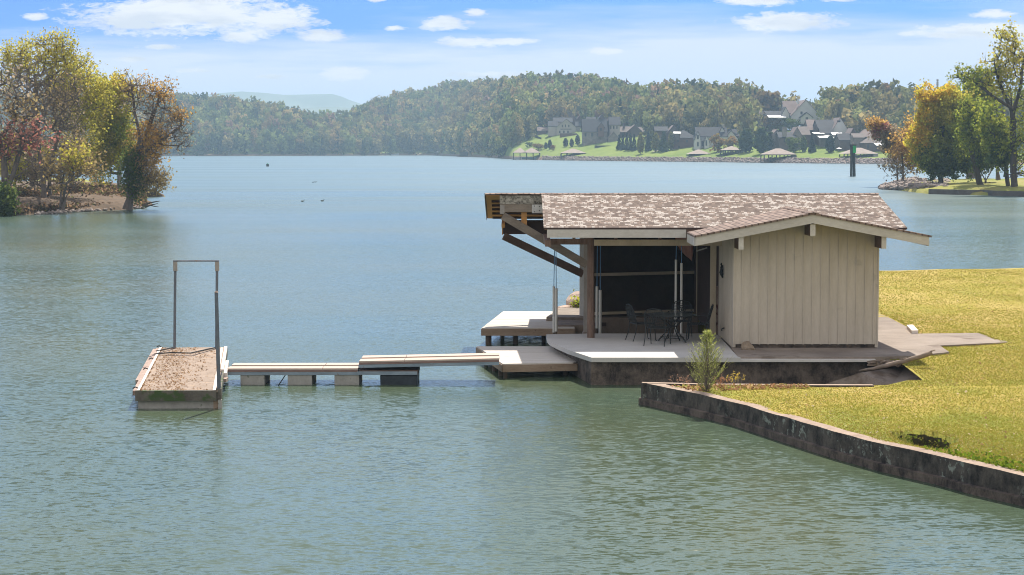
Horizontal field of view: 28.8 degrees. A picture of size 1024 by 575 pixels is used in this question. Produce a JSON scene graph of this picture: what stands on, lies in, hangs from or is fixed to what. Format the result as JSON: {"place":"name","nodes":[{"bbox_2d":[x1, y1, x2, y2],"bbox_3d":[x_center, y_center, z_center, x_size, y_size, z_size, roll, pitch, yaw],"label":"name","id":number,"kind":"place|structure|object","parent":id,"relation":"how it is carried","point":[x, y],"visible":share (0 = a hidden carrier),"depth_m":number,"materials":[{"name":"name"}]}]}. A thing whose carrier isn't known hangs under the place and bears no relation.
{"place":"outdoors","nodes":[
{"label":"outdoors","id":0,"kind":"place"},
{"bbox_2d":[0,181,163,215],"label":"shoreline","id":1,"kind":"structure","parent":0,"point":[118,203],"depth_m":178.20,"materials":[{"name":"brown soil"}]},
{"bbox_2d":[0,178,27,215],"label":"shrub","id":2,"kind":"object","parent":1,"relation":"on","point":[8,200],"visible":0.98,"depth_m":162.18,"materials":[{"name":"green plant"}]},
{"bbox_2d":[0,130,49,184],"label":"understory tree","id":3,"kind":"object","parent":1,"relation":"on","point":[23,155],"visible":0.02,"depth_m":198.39,"materials":[{"name":"red plant"}]},
{"bbox_2d":[0,56,62,186],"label":"maple tree","id":4,"kind":"object","parent":1,"relation":"on","point":[21,138],"visible":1,"depth_m":167.04,"materials":[{"name":"red plant"}]},
{"bbox_2d":[0,51,91,197],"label":"bare tree","id":5,"kind":"object","parent":1,"relation":"on","point":[72,94],"visible":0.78,"depth_m":175.17,"materials":[{"name":"brown plant"}]},
{"bbox_2d":[0,26,100,190],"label":"birch tree","id":6,"kind":"object","parent":1,"relation":"on","point":[61,53],"visible":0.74,"depth_m":184.35,"materials":[{"name":"green plant"}]},
{"bbox_2d":[0,127,112,194],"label":"understory tree","id":7,"kind":"object","parent":1,"relation":"on","point":[33,175],"visible":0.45,"depth_m":179.23,"materials":[{"name":"brown plant"}]},
{"bbox_2d":[27,138,99,209],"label":"sapling","id":8,"kind":"object","parent":1,"relation":"on","point":[69,162],"visible":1,"depth_m":170.20,"materials":[{"name":"yellow plant"}]},
{"bbox_2d":[8,181,147,215],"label":"island undergrowth","id":9,"kind":"object","parent":1,"relation":"on","point":[109,189],"visible":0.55,"depth_m":185.29,"materials":[{"name":"brown plant"}]},
{"bbox_2d":[37,52,124,186],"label":"poplar tree","id":10,"kind":"object","parent":1,"relation":"on","point":[96,88],"visible":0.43,"depth_m":195.52,"materials":[{"name":"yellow plant"}]},
{"bbox_2d":[34,205,144,214],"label":"shore stones","id":11,"kind":"object","parent":1,"relation":"on","point":[71,211],"visible":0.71,"depth_m":171.89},
{"bbox_2d":[83,67,147,187],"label":"ash tree","id":12,"kind":"object","parent":1,"relation":"on","point":[115,135],"visible":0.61,"depth_m":204.22,"materials":[{"name":"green plant"}]},
{"bbox_2d":[111,68,199,209],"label":"ivy covered tree","id":13,"kind":"object","parent":1,"relation":"on","point":[135,161],"visible":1,"depth_m":177.09,"materials":[{"name":"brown plant"}]},
{"bbox_2d":[199,91,362,108],"bbox_3d":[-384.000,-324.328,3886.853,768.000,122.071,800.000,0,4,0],"label":"mountain","id":14,"kind":"structure","parent":0,"point":[314,100],"depth_m":3938.72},
{"bbox_2d":[291,107,350,117],"bbox_3d":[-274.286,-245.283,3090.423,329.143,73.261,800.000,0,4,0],"label":"ridge","id":15,"kind":"structure","parent":0,"point":[332,109],"depth_m":3166.53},
{"bbox_2d":[0,155,1023,574],"bbox_3d":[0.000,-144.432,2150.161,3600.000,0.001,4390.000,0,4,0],"label":"water","id":16,"kind":"structure","parent":0,"point":[478,469],"depth_m":40.53,"materials":[{"name":"liquid"}]},
{"bbox_2d":[132,260,228,408],"bbox_3d":[-7.656,1.227,46.670,2.027,3.259,9.433,0,4,-7],"label":"floating raft","id":17,"kind":"object","parent":16,"relation":"on","point":[199,395],"visible":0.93,"depth_m":43.94,"materials":[{"name":"paint"}]},
{"bbox_2d":[140,347,220,390],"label":"fallen leaves","id":18,"kind":"object","parent":17,"relation":"on","point":[165,369],"visible":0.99,"depth_m":46.05,"materials":[{"name":"brown dry leaf"}]},
{"bbox_2d":[154,347,214,353],"bbox_3d":[-8.028,1.606,50.140,0.572,0.028,2.076,3,5,38],"label":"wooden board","id":19,"kind":"object","parent":17,"relation":"on","point":[185,352],"visible":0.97,"depth_m":49.78,"materials":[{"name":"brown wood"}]},
{"bbox_2d":[227,363,419,384],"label":"walkway","id":20,"kind":"structure","parent":16,"relation":"on","point":[298,373],"depth_m":46.49,"materials":[{"name":"grey wood"}]},
{"bbox_2d":[358,353,498,367],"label":"walkway","id":21,"kind":"structure","parent":20,"relation":"on","point":[418,360],"depth_m":46.50,"materials":[{"name":"brown wood"}]},
{"bbox_2d":[513,148,539,159],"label":"boat dock","id":22,"kind":"object","parent":16,"relation":"in","point":[530,150],"visible":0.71,"depth_m":976.87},
{"bbox_2d":[476,346,577,377],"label":"dock platform","id":23,"kind":"structure","parent":16,"relation":"in","point":[529,358],"depth_m":48.63,"materials":[{"name":"concrete"}]},
{"bbox_2d":[481,311,574,344],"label":"dock platform","id":24,"kind":"structure","parent":16,"relation":"in","point":[515,324],"depth_m":56.19,"materials":[{"name":"concrete"}]},
{"bbox_2d":[546,307,582,333],"bbox_3d":[1.600,0.952,58.658,1.200,0.380,5.100,0,4,0],"label":"concrete step","id":25,"kind":"object","parent":24,"relation":"on","point":[569,317],"visible":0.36,"depth_m":57.90,"materials":[{"name":"concrete"}]},
{"bbox_2d":[566,291,578,306],"bbox_3d":[1.978,0.455,61.475,0.638,0.682,0.825,0,4,0],"label":"rock","id":26,"kind":"object","parent":24,"relation":"on","point":[575,293],"visible":0.38,"depth_m":61.29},
{"bbox_2d":[552,250,554,333],"bbox_3d":[1.149,0.512,54.768,0.070,3.252,0.070,0,4,0],"label":"guide pole","id":27,"kind":"object","parent":16,"relation":"in","point":[553,321],"visible":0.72,"depth_m":54.74,"materials":[{"name":"plastic"}]},
{"bbox_2d":[555,270,557,333],"bbox_3d":[1.208,0.497,54.467,0.079,3.211,0.079,0,4,0],"label":"guide pole","id":28,"kind":"object","parent":16,"relation":"in","point":[556,309],"visible":0.72,"depth_m":54.44,"materials":[{"name":"plastic"}]},
{"bbox_2d":[560,149,585,158],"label":"boat dock","id":29,"kind":"object","parent":16,"relation":"in","point":[573,151],"visible":0.5,"depth_m":933.52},
{"bbox_2d":[596,246,597,332],"bbox_3d":[2.353,0.441,55.164,0.075,3.183,0.075,0,4,0],"label":"guide pole","id":30,"kind":"object","parent":16,"relation":"in","point":[597,298],"visible":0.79,"depth_m":55.13,"materials":[{"name":"plastic"}]},
{"bbox_2d":[599,246,601,332],"bbox_3d":[2.399,0.511,54.167,0.083,3.282,0.083,0,4,0],"label":"guide pole","id":31,"kind":"object","parent":16,"relation":"in","point":[600,310],"visible":0.63,"depth_m":54.13,"materials":[{"name":"plastic"}]},
{"bbox_2d":[595,316,697,332],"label":"slip wall","id":32,"kind":"structure","parent":16,"relation":"in","point":[615,324],"depth_m":58.24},
{"bbox_2d":[674,246,676,332],"bbox_3d":[4.339,0.482,52.761,0.063,3.292,0.063,0,4,0],"label":"guide pole","id":33,"kind":"object","parent":16,"relation":"in","point":[675,287],"visible":0.59,"depth_m":52.70,"materials":[{"name":"plastic"}]},
{"bbox_2d":[680,246,682,332],"bbox_3d":[4.476,0.518,52.614,0.068,3.358,0.067,0,4,0],"label":"guide pole","id":34,"kind":"object","parent":16,"relation":"in","point":[681,290],"visible":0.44,"depth_m":52.55,"materials":[{"name":"plastic"}]},
{"bbox_2d":[686,149,709,156],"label":"boat dock","id":35,"kind":"object","parent":16,"relation":"in","point":[698,152],"visible":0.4,"depth_m":843.78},
{"bbox_2d":[546,333,875,384],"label":"patio","id":36,"kind":"structure","parent":16,"relation":"in","point":[609,359],"depth_m":46.63,"materials":[{"name":"concrete"}]},
{"bbox_2d":[625,303,656,341],"bbox_3d":[3.259,0.871,50.462,0.700,0.957,0.624,-1,4,-18],"label":"patio chair","id":37,"kind":"object","parent":36,"relation":"on","point":[630,312],"visible":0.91,"depth_m":50.34,"materials":[{"name":"black metal"}]},
{"bbox_2d":[643,308,671,346],"bbox_3d":[3.596,0.958,49.213,0.624,0.957,0.700,1,4,20],"label":"patio chair","id":38,"kind":"object","parent":36,"relation":"on","point":[650,327],"visible":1,"depth_m":48.98,"materials":[{"name":"black metal"}]},
{"bbox_2d":[649,312,695,342],"bbox_3d":[4.025,1.023,50.035,1.178,0.707,1.178,0,4,0],"label":"patio table","id":39,"kind":"object","parent":36,"relation":"on","point":[675,314],"visible":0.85,"depth_m":49.92,"materials":[{"name":"black glass"}]},
{"bbox_2d":[668,300,692,338],"bbox_3d":[4.329,0.817,51.235,0.624,0.957,0.700,1,4,14],"label":"patio chair","id":40,"kind":"object","parent":36,"relation":"on","point":[683,311],"visible":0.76,"depth_m":51.45,"materials":[{"name":"black metal"}]},
{"bbox_2d":[684,304,713,341],"bbox_3d":[4.734,0.883,50.286,0.700,0.957,0.624,1,4,13],"label":"patio chair","id":41,"kind":"object","parent":36,"relation":"on","point":[708,318],"visible":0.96,"depth_m":50.13,"materials":[{"name":"black metal"}]},
{"bbox_2d":[484,193,931,347],"bbox_3d":[4.625,-0.008,53.905,10.730,5.116,12.850,0,4,0],"label":"boathouse","id":42,"kind":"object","parent":36,"relation":"on","point":[800,270],"visible":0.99,"depth_m":49.97,"materials":[{"name":"paint"}]},
{"bbox_2d":[675,238,694,260],"bbox_3d":[4.885,-1.100,55.157,0.580,0.620,2.200,0,4,0],"label":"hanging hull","id":43,"kind":"object","parent":42,"relation":"hanging from","point":[687,251],"visible":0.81,"depth_m":54.49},
{"bbox_2d":[716,146,742,155],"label":"boat dock","id":44,"kind":"object","parent":16,"relation":"in","point":[733,149],"visible":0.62,"depth_m":821.07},
{"bbox_2d":[760,148,796,162],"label":"boat dock","id":45,"kind":"object","parent":16,"relation":"in","point":[778,151],"visible":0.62,"depth_m":766.39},
{"bbox_2d":[849,142,855,175],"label":"channel marker","id":46,"kind":"object","parent":16,"relation":"in","point":[852,159],"visible":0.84,"depth_m":395.08,"materials":[{"name":"grey metal"}]},
{"bbox_2d":[839,148,877,157],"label":"boat dock","id":47,"kind":"object","parent":16,"relation":"in","point":[860,151],"visible":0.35,"depth_m":740.28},
{"bbox_2d":[0,0,1023,129],"label":"sky","id":48,"kind":"structure","parent":0,"point":[359,51],"materials":[{"name":"blue"}]},
{"bbox_2d":[58,126,1023,163],"bbox_3d":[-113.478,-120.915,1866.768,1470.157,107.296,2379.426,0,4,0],"label":"hillside","id":49,"kind":"structure","parent":0,"point":[609,151],"depth_m":969.71,"materials":[{"name":"plant"}]},
{"bbox_2d":[495,146,507,157],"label":"willow","id":50,"kind":"object","parent":49,"relation":"on","point":[501,150],"visible":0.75,"depth_m":1111.85,"materials":[{"name":"green plant"}]},
{"bbox_2d":[0,69,1023,157],"bbox_3d":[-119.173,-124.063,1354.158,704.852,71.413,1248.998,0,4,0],"label":"forest","id":51,"kind":"object","parent":49,"relation":"on","point":[487,115],"visible":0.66,"depth_m":1351.34,"materials":[{"name":"plant"}]},
{"bbox_2d":[533,143,543,150],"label":"bush","id":52,"kind":"object","parent":49,"relation":"on","point":[538,146],"visible":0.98,"depth_m":1006.40,"materials":[{"name":"green plant"}]},
{"bbox_2d":[537,127,547,134],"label":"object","id":53,"kind":"structure","parent":49,"relation":"on","point":[542,130],"depth_m":1098.58,"materials":[{"name":"brick"}]},
{"bbox_2d":[547,112,583,135],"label":"house","id":54,"kind":"structure","parent":49,"relation":"on","point":[558,126],"depth_m":1068.41,"materials":[{"name":"brick"}]},
{"bbox_2d":[560,133,576,136],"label":"garden wall","id":55,"kind":"structure","parent":49,"relation":"on","point":[565,134],"depth_m":1046.52,"materials":[{"name":"stone"}]},
{"bbox_2d":[581,115,620,145],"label":"house","id":56,"kind":"structure","parent":49,"relation":"on","point":[600,129],"depth_m":978.37,"materials":[{"name":"stone"}]},
{"bbox_2d":[623,133,628,150],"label":"arborvitae","id":57,"kind":"object","parent":49,"relation":"on","point":[626,145],"visible":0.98,"depth_m":913.33,"materials":[{"name":"green plant"}]},
{"bbox_2d":[620,123,644,137],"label":"house","id":58,"kind":"structure","parent":49,"relation":"on","point":[633,129],"depth_m":986.71,"materials":[{"name":"brick"}]},
{"bbox_2d":[631,134,636,150],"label":"arborvitae","id":59,"kind":"object","parent":49,"relation":"on","point":[633,146],"visible":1,"depth_m":907.37,"materials":[{"name":"green plant"}]},
{"bbox_2d":[637,132,644,153],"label":"tree","id":60,"kind":"object","parent":49,"relation":"on","point":[640,143],"visible":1,"depth_m":885.12,"materials":[{"name":"green plant"}]},
{"bbox_2d":[644,131,651,150],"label":"conifer tree","id":61,"kind":"object","parent":49,"relation":"on","point":[647,146],"visible":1,"depth_m":895.52,"materials":[{"name":"green plant"}]},
{"bbox_2d":[651,133,659,151],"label":"tree","id":62,"kind":"object","parent":49,"relation":"on","point":[655,141],"visible":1,"depth_m":886.09,"materials":[{"name":"green plant"}]},
{"bbox_2d":[658,131,669,151],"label":"conifer tree","id":63,"kind":"object","parent":49,"relation":"on","point":[663,146],"visible":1,"depth_m":881.20,"materials":[{"name":"green plant"}]},
{"bbox_2d":[668,132,674,149],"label":"tree","id":64,"kind":"object","parent":49,"relation":"on","point":[671,141],"visible":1,"depth_m":886.24,"materials":[{"name":"green plant"}]},
{"bbox_2d":[653,125,693,148],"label":"house","id":65,"kind":"structure","parent":49,"relation":"on","point":[683,138],"depth_m":888.82,"materials":[{"name":"brick"}]},
{"bbox_2d":[693,125,739,149],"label":"house","id":66,"kind":"structure","parent":49,"relation":"on","point":[701,136],"depth_m":874.43,"materials":[{"name":"grey glass"}]},
{"bbox_2d":[709,133,724,151],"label":"round tree","id":67,"kind":"object","parent":49,"relation":"on","point":[718,143],"visible":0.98,"depth_m":843.38,"materials":[{"name":"green plant"}]},
{"bbox_2d":[542,155,901,163],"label":"shore riprap","id":68,"kind":"object","parent":49,"relation":"on","point":[823,160],"visible":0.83,"depth_m":809.30,"materials":[{"name":"stone"}]},
{"bbox_2d":[724,136,738,151],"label":"round tree","id":69,"kind":"object","parent":49,"relation":"on","point":[731,141],"visible":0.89,"depth_m":831.93,"materials":[{"name":"green plant"}]},
{"bbox_2d":[738,128,753,151],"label":"tree","id":70,"kind":"object","parent":49,"relation":"on","point":[745,142],"visible":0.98,"depth_m":817.34,"materials":[{"name":"green plant"}]},
{"bbox_2d":[753,127,768,153],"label":"tree","id":71,"kind":"object","parent":49,"relation":"on","point":[760,142],"visible":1,"depth_m":799.23,"materials":[{"name":"green plant"}]},
{"bbox_2d":[753,91,780,126],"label":"oak tree","id":72,"kind":"object","parent":49,"relation":"on","point":[765,98],"visible":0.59,"depth_m":926.75,"materials":[{"name":"green plant"}]},
{"bbox_2d":[760,116,780,131],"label":"round tree","id":73,"kind":"object","parent":49,"relation":"on","point":[766,120],"visible":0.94,"depth_m":901.58,"materials":[{"name":"green plant"}]},
{"bbox_2d":[767,131,773,150],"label":"pear tree","id":74,"kind":"object","parent":49,"relation":"on","point":[770,138],"visible":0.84,"depth_m":806.29,"materials":[{"name":"green plant"}]},
{"bbox_2d":[759,99,819,125],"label":"house","id":75,"kind":"structure","parent":49,"relation":"on","point":[802,111],"depth_m":902.92,"materials":[{"name":"grey glass"}]},
{"bbox_2d":[771,126,810,150],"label":"house","id":76,"kind":"structure","parent":49,"relation":"on","point":[778,137],"depth_m":800.20,"materials":[{"name":"stone"}]},
{"bbox_2d":[782,117,800,129],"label":"round tree","id":77,"kind":"object","parent":49,"relation":"on","point":[789,121],"visible":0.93,"depth_m":897.60,"materials":[{"name":"green plant"}]},
{"bbox_2d":[785,137,800,152],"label":"round tree","id":78,"kind":"object","parent":49,"relation":"on","point":[792,142],"visible":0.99,"depth_m":786.43,"materials":[{"name":"green plant"}]},
{"bbox_2d":[800,135,806,151],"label":"tree","id":79,"kind":"object","parent":49,"relation":"on","point":[803,144],"visible":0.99,"depth_m":783.72,"materials":[{"name":"green plant"}]},
{"bbox_2d":[808,136,816,152],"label":"conifer tree","id":80,"kind":"object","parent":49,"relation":"on","point":[812,147],"visible":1,"depth_m":776.16,"materials":[{"name":"green plant"}]},
{"bbox_2d":[804,117,847,146],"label":"house","id":81,"kind":"structure","parent":49,"relation":"on","point":[821,131],"depth_m":799.78,"materials":[{"name":"stone"}]},
{"bbox_2d":[825,135,834,152],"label":"conifer tree","id":82,"kind":"object","parent":49,"relation":"on","point":[830,145],"visible":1,"depth_m":767.69,"materials":[{"name":"green plant"}]},
{"bbox_2d":[834,128,871,150],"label":"house","id":83,"kind":"structure","parent":49,"relation":"on","point":[846,139],"depth_m":773.25,"materials":[{"name":"stone"}]},
{"bbox_2d":[859,136,881,151],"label":"house","id":84,"kind":"structure","parent":49,"relation":"on","point":[869,144],"depth_m":759.60,"materials":[{"name":"grey glass"}]},
{"bbox_2d":[871,83,890,95],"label":"oak tree","id":85,"kind":"object","parent":49,"relation":"on","point":[887,87],"visible":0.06,"depth_m":879.98,"materials":[{"name":"green plant"}]},
{"bbox_2d":[722,336,948,359],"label":"concrete path","id":86,"kind":"structure","parent":0,"point":[887,348],"depth_m":47.51,"materials":[{"name":"concrete"}]},
{"bbox_2d":[741,341,754,349],"bbox_3d":[5.718,1.454,48.217,0.354,0.317,0.314,0,4,0],"label":"rock","id":87,"kind":"object","parent":86,"relation":"on","point":[746,345],"visible":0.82,"depth_m":48.12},
{"bbox_2d":[679,268,1023,472],"bbox_3d":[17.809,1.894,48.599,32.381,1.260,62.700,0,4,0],"label":"lawn","id":88,"kind":"structure","parent":0,"point":[701,328],"depth_m":43.16,"materials":[{"name":"plant"}]},
{"bbox_2d":[685,327,732,391],"bbox_3d":[4.074,1.566,41.456,1.025,1.488,1.086,2,5,30],"label":"cedar sapling","id":89,"kind":"object","parent":88,"relation":"on","point":[705,354],"visible":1,"depth_m":41.40,"materials":[{"name":"bark"},{"name":"leaf"}]},
{"bbox_2d":[726,371,745,383],"bbox_3d":[4.814,1.963,43.017,0.427,0.304,0.380,0,4,0],"label":"weed","id":90,"kind":"object","parent":88,"relation":"on","point":[734,379],"visible":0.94,"depth_m":42.99,"materials":[{"name":"yellow plant"}]},
{"bbox_2d":[669,382,809,390],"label":"leaf litter","id":91,"kind":"object","parent":88,"relation":"on","point":[719,386],"visible":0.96,"depth_m":42.03,"materials":[{"name":"brown plant"}]},
{"bbox_2d":[639,382,1023,506],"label":"seawall","id":92,"kind":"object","parent":88,"relation":"on","point":[982,479],"visible":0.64,"depth_m":35.20,"materials":[{"name":"concrete"}]},
{"bbox_2d":[867,358,903,366],"bbox_3d":[8.674,1.744,45.983,0.962,0.237,0.271,0,4,0],"label":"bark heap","id":93,"kind":"object","parent":88,"relation":"on","point":[877,362],"visible":0.56,"depth_m":45.94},
{"bbox_2d":[897,433,952,449],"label":"washout soil","id":94,"kind":"structure","parent":88,"relation":"on","point":[919,442],"depth_m":35.43,"materials":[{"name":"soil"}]},
{"bbox_2d":[924,445,1023,470],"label":"weeds","id":95,"kind":"object","parent":88,"relation":"on","point":[995,462],"visible":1,"depth_m":32.14,"materials":[{"name":"green plant"}]},
{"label":"channel bed","id":96,"kind":"structure","parent":88,"relation":"on","visible":0},
{"bbox_2d":[827,366,920,384],"bbox_3d":[8.236,2.156,45.625,2.028,0.490,2.306,0,4,0],"label":"boat ramp","id":97,"kind":"object","parent":96,"relation":"on","point":[893,375],"visible":0.45,"depth_m":45.79,"materials":[{"name":"concrete"}]},
{"bbox_2d":[859,350,934,371],"bbox_3d":[8.763,1.675,45.393,1.727,0.572,0.222,1,4,20],"label":"driftwood log","id":98,"kind":"object","parent":97,"relation":"on","point":[906,359],"visible":1,"depth_m":45.27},
{"bbox_2d":[878,314,910,333],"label":"concrete path","id":99,"kind":"structure","parent":0,"point":[887,325],"depth_m":54.24,"materials":[{"name":"concrete"}]},
{"bbox_2d":[907,325,917,333],"bbox_3d":[10.695,1.124,53.207,0.174,0.115,1.786,0,4,7],"label":"timber block","id":100,"kind":"object","parent":99,"relation":"on","point":[912,329],"depth_m":52.72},
{"bbox_2d":[878,333,1007,347],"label":"concrete path","id":101,"kind":"structure","parent":0,"point":[950,340],"depth_m":50.78,"materials":[{"name":"concrete"}]},
{"bbox_2d":[899,178,1023,194],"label":"peninsula ground","id":102,"kind":"structure","parent":0,"point":[990,184],"depth_m":247.00,"materials":[{"name":"green plant"}]},
{"bbox_2d":[875,110,924,180],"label":"bald cypress","id":103,"kind":"object","parent":102,"relation":"on","point":[903,151],"visible":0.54,"depth_m":282.98,"materials":[{"name":"orange plant"}]},
{"bbox_2d":[878,176,950,189],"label":"jetty rocks","id":104,"kind":"object","parent":102,"relation":"on","point":[910,183],"visible":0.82,"depth_m":265.13,"materials":[{"name":"stone"}]},
{"bbox_2d":[864,113,900,180],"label":"drooping tree","id":105,"kind":"object","parent":104,"relation":"on","point":[881,129],"visible":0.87,"depth_m":286.40,"materials":[{"name":"orange plant"}]},
{"bbox_2d":[902,78,986,183],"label":"maple tree","id":106,"kind":"object","parent":102,"relation":"on","point":[938,153],"visible":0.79,"depth_m":259.87,"materials":[{"name":"yellow plant"}]},
{"bbox_2d":[950,93,995,184],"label":"leaning tree","id":107,"kind":"object","parent":102,"relation":"on","point":[970,145],"visible":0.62,"depth_m":248.56,"materials":[{"name":"green plant"}]},
{"bbox_2d":[928,189,1023,196],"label":"seawall","id":108,"kind":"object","parent":102,"relation":"on","point":[969,192],"visible":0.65,"depth_m":237.38,"materials":[{"name":"stone"}]},
{"bbox_2d":[958,78,1001,179],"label":"bent tree","id":109,"kind":"object","parent":102,"relation":"on","point":[967,86],"visible":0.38,"depth_m":273.09,"materials":[{"name":"green plant"}]},
{"bbox_2d":[945,16,1023,186],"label":"sycamore tree","id":110,"kind":"object","parent":102,"relation":"on","point":[982,82],"visible":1,"depth_m":238.51,"materials":[{"name":"green plant"}]},
{"bbox_2d":[971,99,1023,185],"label":"slim tree","id":111,"kind":"object","parent":102,"relation":"on","point":[992,142],"visible":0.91,"depth_m":240.72,"materials":[{"name":"green plant"}]},
{"bbox_2d":[991,89,1009,176],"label":"bare tree","id":112,"kind":"object","parent":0,"point":[1002,110],"visible":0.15,"depth_m":328.60,"materials":[{"name":"green plant"}]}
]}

